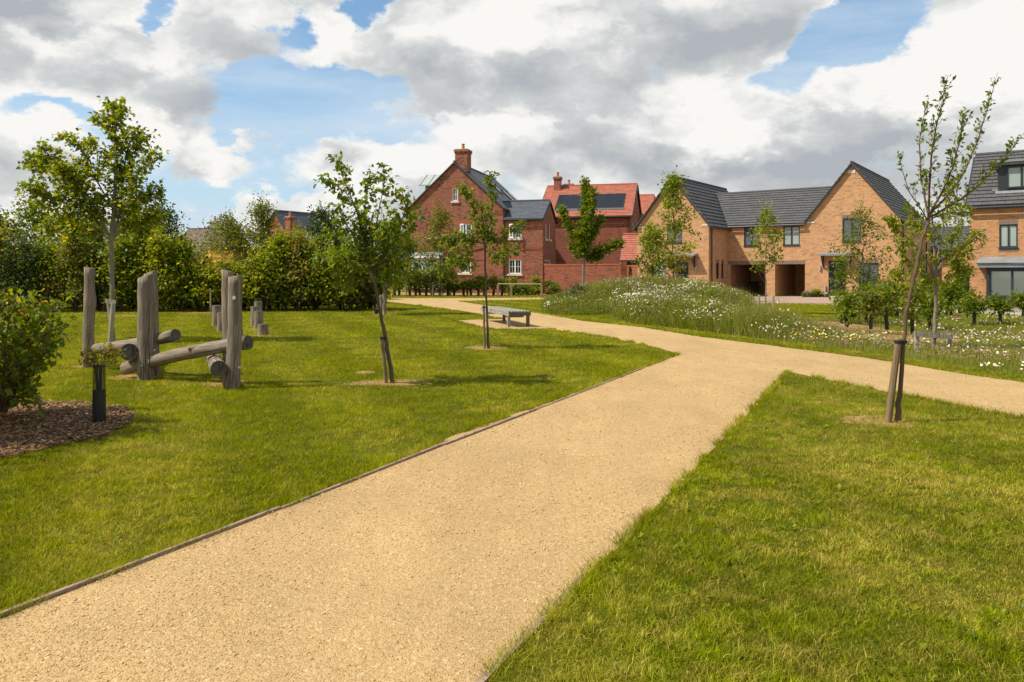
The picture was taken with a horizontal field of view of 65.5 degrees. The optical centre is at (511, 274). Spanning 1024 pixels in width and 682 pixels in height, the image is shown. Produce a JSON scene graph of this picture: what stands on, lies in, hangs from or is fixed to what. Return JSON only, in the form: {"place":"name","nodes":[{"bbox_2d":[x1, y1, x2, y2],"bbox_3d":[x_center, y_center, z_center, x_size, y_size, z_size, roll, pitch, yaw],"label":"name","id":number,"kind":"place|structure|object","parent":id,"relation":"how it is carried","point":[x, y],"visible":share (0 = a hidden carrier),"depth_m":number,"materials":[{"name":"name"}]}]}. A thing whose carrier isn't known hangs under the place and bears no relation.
{"place":"outdoors","nodes":[
{"label":"outdoors","id":0,"kind":"place"},
{"bbox_2d":[0,298,1023,681],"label":"path","id":1,"kind":"structure","parent":0,"point":[440,602],"depth_m":4.61,"materials":[{"name":"beige gravel"}]},
{"bbox_2d":[480,306,530,326],"bbox_3d":[-0.257,1.367,25.842,0.700,0.506,3.643,0,0,-16],"label":"slatted bench","id":2,"kind":"object","parent":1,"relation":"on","point":[506,312],"visible":0.92,"depth_m":24.55,"materials":[{"name":"grey wood"}]},
{"bbox_2d":[0,281,1023,681],"bbox_3d":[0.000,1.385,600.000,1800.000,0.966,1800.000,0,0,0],"label":"ground","id":3,"kind":"structure","parent":0,"point":[664,535],"depth_m":5.79,"materials":[{"name":"green plant"}]},
{"bbox_2d":[0,214,32,305],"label":"hedge shrub","id":4,"kind":"object","parent":3,"relation":"on","point":[3,236],"visible":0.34,"depth_m":34.22,"materials":[{"name":"green plant"}]},
{"bbox_2d":[0,227,58,308],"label":"hedge shrub","id":5,"kind":"object","parent":3,"relation":"on","point":[14,278],"visible":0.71,"depth_m":33.60,"materials":[{"name":"green plant"}]},
{"bbox_2d":[0,192,63,258],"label":"hedge tree","id":6,"kind":"object","parent":3,"relation":"on","point":[30,217],"visible":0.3,"depth_m":37.27,"materials":[{"name":"green plant"}]},
{"bbox_2d":[13,233,70,309],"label":"hedge shrub","id":7,"kind":"object","parent":3,"relation":"on","point":[47,254],"visible":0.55,"depth_m":34.10,"materials":[{"name":"green plant"}]},
{"bbox_2d":[23,215,100,311],"bbox_3d":[-18.884,-0.677,33.989,2.852,4.660,2.406,0,0,0],"label":"hedge shrub","id":8,"kind":"object","parent":3,"relation":"on","point":[79,283],"visible":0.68,"depth_m":33.77,"materials":[{"name":"green plant"}]},
{"bbox_2d":[0,399,136,457],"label":"mulch bed","id":9,"kind":"object","parent":3,"relation":"on","point":[55,441],"visible":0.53,"depth_m":8.21,"materials":[{"name":"brown wood"}]},
{"bbox_2d":[0,285,78,416],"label":"dogwood shrub","id":10,"kind":"object","parent":9,"relation":"on","point":[29,363],"visible":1,"depth_m":8.60,"materials":[{"name":"green plant"}]},
{"bbox_2d":[75,342,126,423],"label":"netted plant","id":11,"kind":"object","parent":9,"relation":"on","point":[98,403],"visible":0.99,"depth_m":8.48,"materials":[{"name":"brown plant"}]},
{"bbox_2d":[29,203,107,307],"bbox_3d":[-20.445,-0.904,37.402,3.709,5.155,3.793,0,0,0],"label":"hedge tree","id":12,"kind":"object","parent":3,"relation":"on","point":[56,238],"visible":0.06,"depth_m":37.19,"materials":[{"name":"green plant"}]},
{"bbox_2d":[58,237,120,310],"bbox_3d":[-18.132,-0.212,34.657,2.742,3.734,2.707,0,0,0],"label":"hedge shrub","id":13,"kind":"object","parent":3,"relation":"on","point":[99,291],"visible":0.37,"depth_m":34.17,"materials":[{"name":"green plant"}]},
{"bbox_2d":[14,96,170,340],"bbox_3d":[-10.084,-1.343,18.962,4.126,5.926,2.281,0,0,0],"label":"tall young tree","id":14,"kind":"object","parent":3,"relation":"on","point":[76,187],"visible":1,"depth_m":18.96,"materials":[{"name":"green plant"}]},
{"bbox_2d":[105,299,115,341],"bbox_3d":[-9.627,1.143,19.096,0.253,1.124,0.826,0,0,-27],"label":"tree support frame","id":15,"kind":"object","parent":3,"relation":"on","point":[111,311],"visible":0.81,"depth_m":18.77,"materials":[{"name":"wood"}]},
{"bbox_2d":[74,224,153,311],"bbox_3d":[-16.899,-0.287,34.341,3.142,3.883,2.959,0,0,0],"label":"hedge shrub","id":16,"kind":"object","parent":3,"relation":"on","point":[127,251],"visible":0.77,"depth_m":33.91,"materials":[{"name":"green plant"}]},
{"bbox_2d":[95,203,174,306],"bbox_3d":[-18.088,-1.216,38.130,4.176,5.739,4.173,0,0,0],"label":"hedge tree","id":17,"kind":"object","parent":3,"relation":"on","point":[143,235],"visible":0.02,"depth_m":37.87,"materials":[{"name":"green plant"}]},
{"bbox_2d":[115,211,161,308],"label":"hedge shrub","id":18,"kind":"object","parent":3,"relation":"on","point":[139,242],"visible":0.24,"depth_m":34.45,"materials":[{"name":"green plant"}]},
{"bbox_2d":[128,220,186,311],"bbox_3d":[-15.155,-0.467,34.156,2.349,4.242,2.486,0,0,0],"label":"hedge shrub","id":19,"kind":"object","parent":3,"relation":"on","point":[156,246],"visible":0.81,"depth_m":33.95,"materials":[{"name":"green plant"}]},
{"bbox_2d":[82,267,252,388],"bbox_3d":[-5.428,0.787,12.570,1.538,1.837,4.347,0,0,-41],"label":"log climbing frame","id":20,"kind":"object","parent":3,"relation":"on","point":[144,356],"visible":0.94,"depth_m":11.98,"materials":[{"name":"wood"}]},
{"bbox_2d":[141,199,200,249],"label":"tree","id":21,"kind":"object","parent":3,"relation":"on","point":[172,228],"visible":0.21,"depth_m":43.95,"materials":[{"name":"green plant"}]},
{"bbox_2d":[157,226,211,310],"bbox_3d":[-14.306,-0.223,34.530,2.745,3.753,2.341,0,0,0],"label":"hedge shrub","id":22,"kind":"object","parent":3,"relation":"on","point":[180,248],"visible":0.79,"depth_m":34.31,"materials":[{"name":"green plant"}]},
{"bbox_2d":[172,246,221,310],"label":"hedge shrub","id":23,"kind":"object","parent":3,"relation":"on","point":[197,291],"visible":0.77,"depth_m":34.01,"materials":[{"name":"green plant"}]},
{"bbox_2d":[182,218,250,265],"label":"brick house","id":24,"kind":"structure","parent":3,"relation":"on","point":[197,230],"depth_m":97.74,"materials":[{"name":"brown tile"}]},
{"bbox_2d":[212,305,221,325],"bbox_3d":[-9.152,1.305,24.693,0.297,0.695,0.296,0,0,0],"label":"stepping stump","id":25,"kind":"object","parent":3,"relation":"on","point":[216,309],"visible":0.73,"depth_m":24.56,"materials":[{"name":"grey wood"}]},
{"bbox_2d":[187,247,251,305],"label":"hedge shrub","id":26,"kind":"object","parent":3,"relation":"on","point":[214,269],"visible":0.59,"depth_m":34.12,"materials":[{"name":"green plant"}]},
{"bbox_2d":[201,251,244,307],"bbox_3d":[-14.042,0.387,38.971,1.330,3.027,2.280,0,0,25],"label":"playhouse","id":27,"kind":"object","parent":3,"relation":"on","point":[219,256],"visible":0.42,"depth_m":38.50,"materials":[{"name":"wood"}]},
{"bbox_2d":[192,207,256,265],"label":"tree","id":28,"kind":"object","parent":3,"relation":"on","point":[234,231],"visible":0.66,"depth_m":39.53,"materials":[{"name":"green plant"}]},
{"bbox_2d":[227,235,287,311],"bbox_3d":[-11.179,-0.029,34.777,3.165,3.369,2.573,0,0,0],"label":"hedge shrub","id":29,"kind":"object","parent":3,"relation":"on","point":[254,264],"visible":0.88,"depth_m":34.30,"materials":[{"name":"green plant"}]},
{"bbox_2d":[236,191,287,258],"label":"tree","id":30,"kind":"object","parent":3,"relation":"on","point":[260,213],"visible":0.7,"depth_m":39.28,"materials":[{"name":"green plant"}]},
{"bbox_2d":[256,225,307,310],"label":"hedge shrub","id":31,"kind":"object","parent":3,"relation":"on","point":[276,244],"visible":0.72,"depth_m":34.68,"materials":[{"name":"green plant"}]},
{"bbox_2d":[265,210,318,248],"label":"brick house","id":32,"kind":"structure","parent":3,"relation":"on","point":[301,217],"depth_m":89.38,"materials":[{"name":"tile"}]},
{"bbox_2d":[271,217,325,310],"bbox_3d":[-9.241,-0.431,34.740,2.332,4.169,2.726,0,0,0],"label":"hedge shrub","id":33,"kind":"object","parent":3,"relation":"on","point":[299,246],"visible":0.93,"depth_m":34.53,"materials":[{"name":"green plant"}]},
{"bbox_2d":[291,236,340,310],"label":"hedge shrub","id":34,"kind":"object","parent":3,"relation":"on","point":[320,299],"visible":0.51,"depth_m":34.69,"materials":[{"name":"green plant"}]},
{"bbox_2d":[288,200,349,252],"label":"tree","id":35,"kind":"object","parent":3,"relation":"on","point":[320,216],"visible":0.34,"depth_m":49.61,"materials":[{"name":"green plant"}]},
{"bbox_2d":[0,356,671,616],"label":"timber edging","id":36,"kind":"object","parent":3,"relation":"on","point":[65,589],"visible":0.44,"depth_m":5.04,"materials":[{"name":"brown wood"}]},
{"bbox_2d":[304,232,368,310],"bbox_3d":[-7.586,-0.095,34.939,2.929,3.499,2.992,0,0,26],"label":"hedge shrub","id":37,"kind":"object","parent":3,"relation":"on","point":[344,296],"visible":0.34,"depth_m":34.61,"materials":[{"name":"green plant"}]},
{"bbox_2d":[334,261,382,310],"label":"hedge shrub","id":38,"kind":"object","parent":3,"relation":"on","point":[370,287],"visible":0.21,"depth_m":35.35,"materials":[{"name":"green plant"}]},
{"bbox_2d":[361,280,398,308],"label":"hedge shrub","id":39,"kind":"object","parent":3,"relation":"on","point":[381,293],"visible":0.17,"depth_m":36.34,"materials":[{"name":"green plant"}]},
{"bbox_2d":[343,210,432,313],"bbox_3d":[-4.963,-0.460,31.723,3.536,4.234,3.493,0,0,0],"label":"young tree","id":40,"kind":"object","parent":3,"relation":"on","point":[410,248],"visible":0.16,"depth_m":31.65,"materials":[{"name":"green plant"}]},
{"bbox_2d":[345,379,430,385],"bbox_3d":[-1.810,1.595,11.786,1.299,0.001,0.759,0,0,0],"label":"soil patch","id":41,"kind":"object","parent":3,"relation":"on","point":[404,381],"visible":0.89,"depth_m":11.75,"materials":[{"name":"beige soil"}]},
{"bbox_2d":[309,150,425,382],"bbox_3d":[-2.181,-0.123,11.715,1.807,3.493,1.484,0,0,0],"label":"ornamental tree","id":42,"kind":"object","parent":41,"relation":"on","point":[355,266],"visible":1,"depth_m":11.63,"materials":[{"name":"green plant"}]},
{"bbox_2d":[380,336,387,382],"bbox_3d":[-1.879,1.285,11.722,0.124,0.759,0.108,0,0,0],"label":"stake","id":43,"kind":"object","parent":41,"relation":"on","point":[382,338],"visible":0.9,"depth_m":11.68,"materials":[{"name":"brown wood"}]},
{"bbox_2d":[418,197,462,295],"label":"young tree","id":44,"kind":"object","parent":3,"relation":"on","point":[435,223],"visible":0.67,"depth_m":58.38,"materials":[{"name":"green plant"}]},
{"bbox_2d":[390,292,547,295],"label":"soil patch","id":45,"kind":"object","parent":3,"relation":"on","point":[404,293],"visible":0.17,"depth_m":62.88,"materials":[{"name":"brown soil"}]},
{"bbox_2d":[508,279,535,294],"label":"bedding plant","id":46,"kind":"object","parent":45,"relation":"on","point":[523,289],"visible":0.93,"depth_m":60.17,"materials":[{"name":"green plant"}]},
{"bbox_2d":[527,275,543,294],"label":"bedding plant","id":47,"kind":"object","parent":45,"relation":"on","point":[534,279],"visible":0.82,"depth_m":60.29,"materials":[{"name":"green plant"}]},
{"bbox_2d":[533,279,563,294],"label":"bedding plant","id":48,"kind":"object","parent":45,"relation":"on","point":[553,287],"visible":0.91,"depth_m":60.30,"materials":[{"name":"green plant"}]},
{"bbox_2d":[406,144,557,292],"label":"brick house","id":49,"kind":"structure","parent":3,"relation":"on","point":[536,240],"depth_m":67.84,"materials":[{"name":"brick"}]},
{"bbox_2d":[507,259,522,275],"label":"window","id":50,"kind":"structure","parent":49,"relation":"in","point":[515,264],"depth_m":66.86,"materials":[{"name":"white paint"}]},
{"bbox_2d":[464,345,506,349],"bbox_3d":[-0.563,1.596,17.359,0.969,0.001,1.228,0,0,0],"label":"soil patch","id":51,"kind":"object","parent":3,"relation":"on","point":[482,347],"visible":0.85,"depth_m":17.38,"materials":[{"name":"beige soil"}]},
{"bbox_2d":[424,170,527,348],"bbox_3d":[-0.835,-0.299,17.162,2.296,3.861,1.221,0,0,9],"label":"ornamental tree","id":52,"kind":"object","parent":51,"relation":"on","point":[461,261],"visible":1,"depth_m":17.13,"materials":[{"name":"green plant"}]},
{"bbox_2d":[495,274,514,295],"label":"guarded shrub","id":53,"kind":"object","parent":3,"relation":"on","point":[503,288],"visible":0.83,"depth_m":58.93,"materials":[{"name":"green plant"}]},
{"bbox_2d":[474,576,581,681],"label":"timber edging","id":54,"kind":"object","parent":3,"relation":"on","point":[480,679],"visible":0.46,"depth_m":3.43,"materials":[{"name":"brown wood"}]},
{"bbox_2d":[543,262,626,292],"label":"garden wall","id":55,"kind":"structure","parent":3,"relation":"on","point":[566,275],"depth_m":64.84,"materials":[{"name":"red brick"}]},
{"bbox_2d":[555,175,626,288],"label":"field maple tree","id":56,"kind":"object","parent":3,"relation":"on","point":[584,235],"visible":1,"depth_m":45.52,"materials":[{"name":"green plant"}]},
{"bbox_2d":[543,172,641,263],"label":"brick house","id":57,"kind":"structure","parent":3,"relation":"on","point":[619,204],"depth_m":76.92,"materials":[{"name":"red brick"}]},
{"bbox_2d":[619,233,636,264],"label":"outbuilding","id":58,"kind":"structure","parent":3,"relation":"on","point":[627,251],"depth_m":68.07,"materials":[{"name":"red brick"}]},
{"bbox_2d":[639,194,655,219],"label":"brick house","id":59,"kind":"structure","parent":3,"relation":"on","point":[646,200],"depth_m":85.71,"materials":[{"name":"red tile"}]},
{"bbox_2d":[631,216,674,278],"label":"young tree","id":60,"kind":"object","parent":3,"relation":"on","point":[648,239],"visible":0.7,"depth_m":46.77,"materials":[{"name":"green plant"}]},
{"bbox_2d":[651,294,683,316],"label":"weed clump","id":61,"kind":"object","parent":3,"relation":"on","point":[669,301],"visible":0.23,"depth_m":25.30,"materials":[{"name":"green plant"}]},
{"bbox_2d":[639,165,701,278],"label":"young tree","id":62,"kind":"object","parent":3,"relation":"on","point":[673,186],"visible":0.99,"depth_m":45.79,"materials":[{"name":"green plant"}]},
{"bbox_2d":[633,176,752,293],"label":"brick house","id":63,"kind":"structure","parent":3,"relation":"on","point":[709,258],"depth_m":58.42,"materials":[{"name":"beige brick"}]},
{"bbox_2d":[693,300,735,328],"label":"weed clump","id":64,"kind":"object","parent":3,"relation":"on","point":[718,307],"visible":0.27,"depth_m":22.75,"materials":[{"name":"green plant"}]},
{"bbox_2d":[744,199,785,309],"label":"young tree","id":65,"kind":"object","parent":3,"relation":"on","point":[763,229],"visible":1,"depth_m":31.91,"materials":[{"name":"green plant"}]},
{"bbox_2d":[716,186,830,295],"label":"carport block","id":66,"kind":"structure","parent":3,"relation":"on","point":[792,208],"depth_m":59.18,"materials":[{"name":"beige brick"}]},
{"bbox_2d":[743,227,758,246],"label":"window","id":67,"kind":"structure","parent":66,"relation":"in","point":[747,239],"depth_m":58.92,"materials":[{"name":"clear glass"}]},
{"bbox_2d":[783,226,799,245],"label":"window","id":68,"kind":"structure","parent":66,"relation":"in","point":[792,233],"depth_m":57.12,"materials":[{"name":"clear glass"}]},
{"bbox_2d":[538,267,1023,374],"bbox_3d":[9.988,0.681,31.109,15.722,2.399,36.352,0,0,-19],"label":"meadow grass","id":69,"kind":"structure","parent":3,"relation":"on","point":[1015,367],"depth_m":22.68,"materials":[{"name":"green plant"}]},
{"bbox_2d":[543,276,1023,371],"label":"flower stems","id":70,"kind":"object","parent":3,"relation":"on","point":[720,331],"visible":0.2,"depth_m":20.94,"materials":[{"name":"green plant"}]},
{"bbox_2d":[544,273,1023,369],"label":"daisies","id":71,"kind":"object","parent":3,"relation":"on","point":[994,364],"visible":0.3,"depth_m":23.71,"materials":[{"name":"white plant"}]},
{"bbox_2d":[546,272,1023,363],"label":"seedheads","id":72,"kind":"object","parent":3,"relation":"on","point":[871,330],"visible":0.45,"depth_m":20.54,"materials":[{"name":"plant"}]},
{"bbox_2d":[547,272,1023,364],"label":"straw stalks","id":73,"kind":"object","parent":3,"relation":"on","point":[877,330],"visible":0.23,"depth_m":21.00,"materials":[{"name":"plant"}]},
{"bbox_2d":[824,194,899,290],"bbox_3d":[14.104,-0.781,32.204,2.846,4.870,2.576,0,0,25],"label":"young tree","id":74,"kind":"object","parent":3,"relation":"on","point":[865,234],"visible":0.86,"depth_m":31.96,"materials":[{"name":"green plant"}]},
{"bbox_2d":[801,161,934,296],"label":"brick house","id":75,"kind":"structure","parent":3,"relation":"on","point":[836,204],"depth_m":55.19,"materials":[{"name":"brick"}]},
{"bbox_2d":[842,218,861,242],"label":"window","id":76,"kind":"structure","parent":75,"relation":"in","point":[847,222],"depth_m":54.89,"materials":[{"name":"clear glass"}]},
{"bbox_2d":[859,263,878,285],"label":"window","id":77,"kind":"structure","parent":75,"relation":"in","point":[875,264],"depth_m":54.08,"materials":[{"name":"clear glass"}]},
{"bbox_2d":[843,415,917,427],"bbox_3d":[4.024,1.596,8.711,0.756,0.001,0.808,0,0,34],"label":"soil patch","id":78,"kind":"object","parent":3,"relation":"on","point":[857,418],"visible":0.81,"depth_m":8.64,"materials":[{"name":"beige soil"}]},
{"bbox_2d":[885,338,906,422],"bbox_3d":[4.145,1.175,8.607,0.254,0.980,0.095,0,0,0],"label":"tree stake","id":79,"kind":"object","parent":78,"relation":"on","point":[898,342],"visible":0.91,"depth_m":8.57,"materials":[{"name":"brown wood"}]},
{"bbox_2d":[894,72,1023,421],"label":"crab apple tree","id":80,"kind":"object","parent":78,"relation":"on","point":[914,213],"visible":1,"depth_m":8.61,"materials":[{"name":"green plant"}]},
{"bbox_2d":[813,321,959,342],"bbox_3d":[10.161,1.688,22.629,4.085,0.237,9.009,0,0,0],"label":"soil patch","id":81,"kind":"object","parent":3,"relation":"on","point":[862,326],"visible":0.12,"depth_m":23.79,"materials":[{"name":"brown soil"}]},
{"bbox_2d":[822,255,859,322],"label":"guarded shrub","id":82,"kind":"object","parent":81,"relation":"on","point":[839,274],"visible":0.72,"depth_m":26.61,"materials":[{"name":"green plant"}]},
{"bbox_2d":[830,287,862,326],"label":"guarded shrub","id":83,"kind":"object","parent":81,"relation":"on","point":[846,309],"visible":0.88,"depth_m":24.05,"materials":[{"name":"green plant"}]},
{"bbox_2d":[850,285,889,332],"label":"guarded shrub","id":84,"kind":"object","parent":81,"relation":"on","point":[872,302],"visible":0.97,"depth_m":23.21,"materials":[{"name":"green plant"}]},
{"bbox_2d":[871,275,912,332],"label":"guarded shrub","id":85,"kind":"object","parent":81,"relation":"on","point":[889,293],"visible":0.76,"depth_m":23.58,"materials":[{"name":"green plant"}]},
{"bbox_2d":[883,268,909,316],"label":"guarded shrub","id":86,"kind":"object","parent":3,"relation":"on","point":[898,275],"visible":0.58,"depth_m":29.09,"materials":[{"name":"green plant"}]},
{"bbox_2d":[892,279,931,332],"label":"guarded shrub","id":87,"kind":"object","parent":3,"relation":"on","point":[911,317],"visible":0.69,"depth_m":24.00,"materials":[{"name":"green plant"}]},
{"bbox_2d":[914,289,947,329],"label":"guarded shrub","id":88,"kind":"object","parent":3,"relation":"on","point":[930,303],"visible":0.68,"depth_m":25.55,"materials":[{"name":"green plant"}]},
{"bbox_2d":[914,331,953,350],"bbox_3d":[8.759,1.486,16.654,0.818,0.603,0.262,0,0,0],"label":"bench","id":89,"kind":"object","parent":3,"relation":"on","point":[948,337],"visible":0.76,"depth_m":16.52,"materials":[{"name":"grey wood"}]},
{"bbox_2d":[880,179,990,347],"bbox_3d":[8.801,-0.185,16.750,2.591,3.636,1.574,0,0,0],"label":"cherry tree","id":90,"kind":"object","parent":3,"relation":"on","point":[929,282],"visible":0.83,"depth_m":16.77,"materials":[{"name":"green plant"}]},
{"bbox_2d":[930,226,968,293],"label":"brick house","id":91,"kind":"structure","parent":3,"relation":"on","point":[963,230],"depth_m":66.27,"materials":[{"name":"brown tile"}]},
{"bbox_2d":[938,242,968,299],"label":"garage","id":92,"kind":"structure","parent":3,"relation":"on","point":[945,269],"depth_m":45.35,"materials":[{"name":"orange brick"}]},
{"bbox_2d":[939,276,972,315],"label":"guarded shrub","id":93,"kind":"object","parent":3,"relation":"on","point":[954,287],"visible":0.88,"depth_m":30.18,"materials":[{"name":"green plant"}]},
{"bbox_2d":[942,259,977,313],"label":"guarded shrub","id":94,"kind":"object","parent":3,"relation":"on","point":[962,287],"visible":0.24,"depth_m":32.39,"materials":[{"name":"green plant"}]},
{"bbox_2d":[953,291,996,324],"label":"guarded shrub","id":95,"kind":"object","parent":3,"relation":"on","point":[973,306],"visible":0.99,"depth_m":26.36,"materials":[{"name":"green plant"}]},
{"bbox_2d":[965,149,1023,306],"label":"brick house","id":96,"kind":"structure","parent":3,"relation":"on","point":[998,214],"depth_m":38.89,"materials":[{"name":"brick"}]},
{"bbox_2d":[989,270,1023,296],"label":"window","id":97,"kind":"structure","parent":96,"relation":"in","point":[1003,281],"depth_m":38.35,"materials":[{"name":"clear glass"}]},
{"bbox_2d":[998,224,1018,248],"bbox_3d":[24.042,-1.838,38.573,0.824,1.163,0.165,0,0,35],"label":"window","id":98,"kind":"structure","parent":96,"relation":"in","point":[1008,233],"depth_m":38.58,"materials":[{"name":"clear glass"}]},
{"bbox_2d":[1007,165,1023,187],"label":"window","id":99,"kind":"structure","parent":96,"relation":"in","point":[1015,174],"depth_m":39.00,"materials":[{"name":"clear glass"}]},
{"bbox_2d":[978,290,1022,323],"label":"guarded shrub","id":100,"kind":"object","parent":3,"relation":"on","point":[1002,307],"visible":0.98,"depth_m":26.20,"materials":[{"name":"green plant"}]},
{"bbox_2d":[1010,289,1023,316],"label":"guarded shrub","id":101,"kind":"object","parent":3,"relation":"on","point":[1019,303],"visible":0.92,"depth_m":29.69,"materials":[{"name":"green plant"}]},
{"bbox_2d":[0,0,1023,273],"label":"sky","id":102,"kind":"structure","parent":0,"point":[245,97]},
{"bbox_2d":[748,294,950,304],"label":"driveway","id":103,"kind":"structure","parent":0,"point":[799,299],"depth_m":50.43,"materials":[{"name":"grey concrete"}]},
{"label":"soil patch","id":104,"kind":"structure","parent":0,"visible":0},
{"bbox_2d":[254,311,263,329],"bbox_3d":[-7.389,1.360,23.230,0.279,0.586,0.278,0,0,0],"label":"stepping stump","id":105,"kind":"object","parent":104,"relation":"on","point":[258,317],"visible":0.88,"depth_m":23.11,"materials":[{"name":"grey wood"}]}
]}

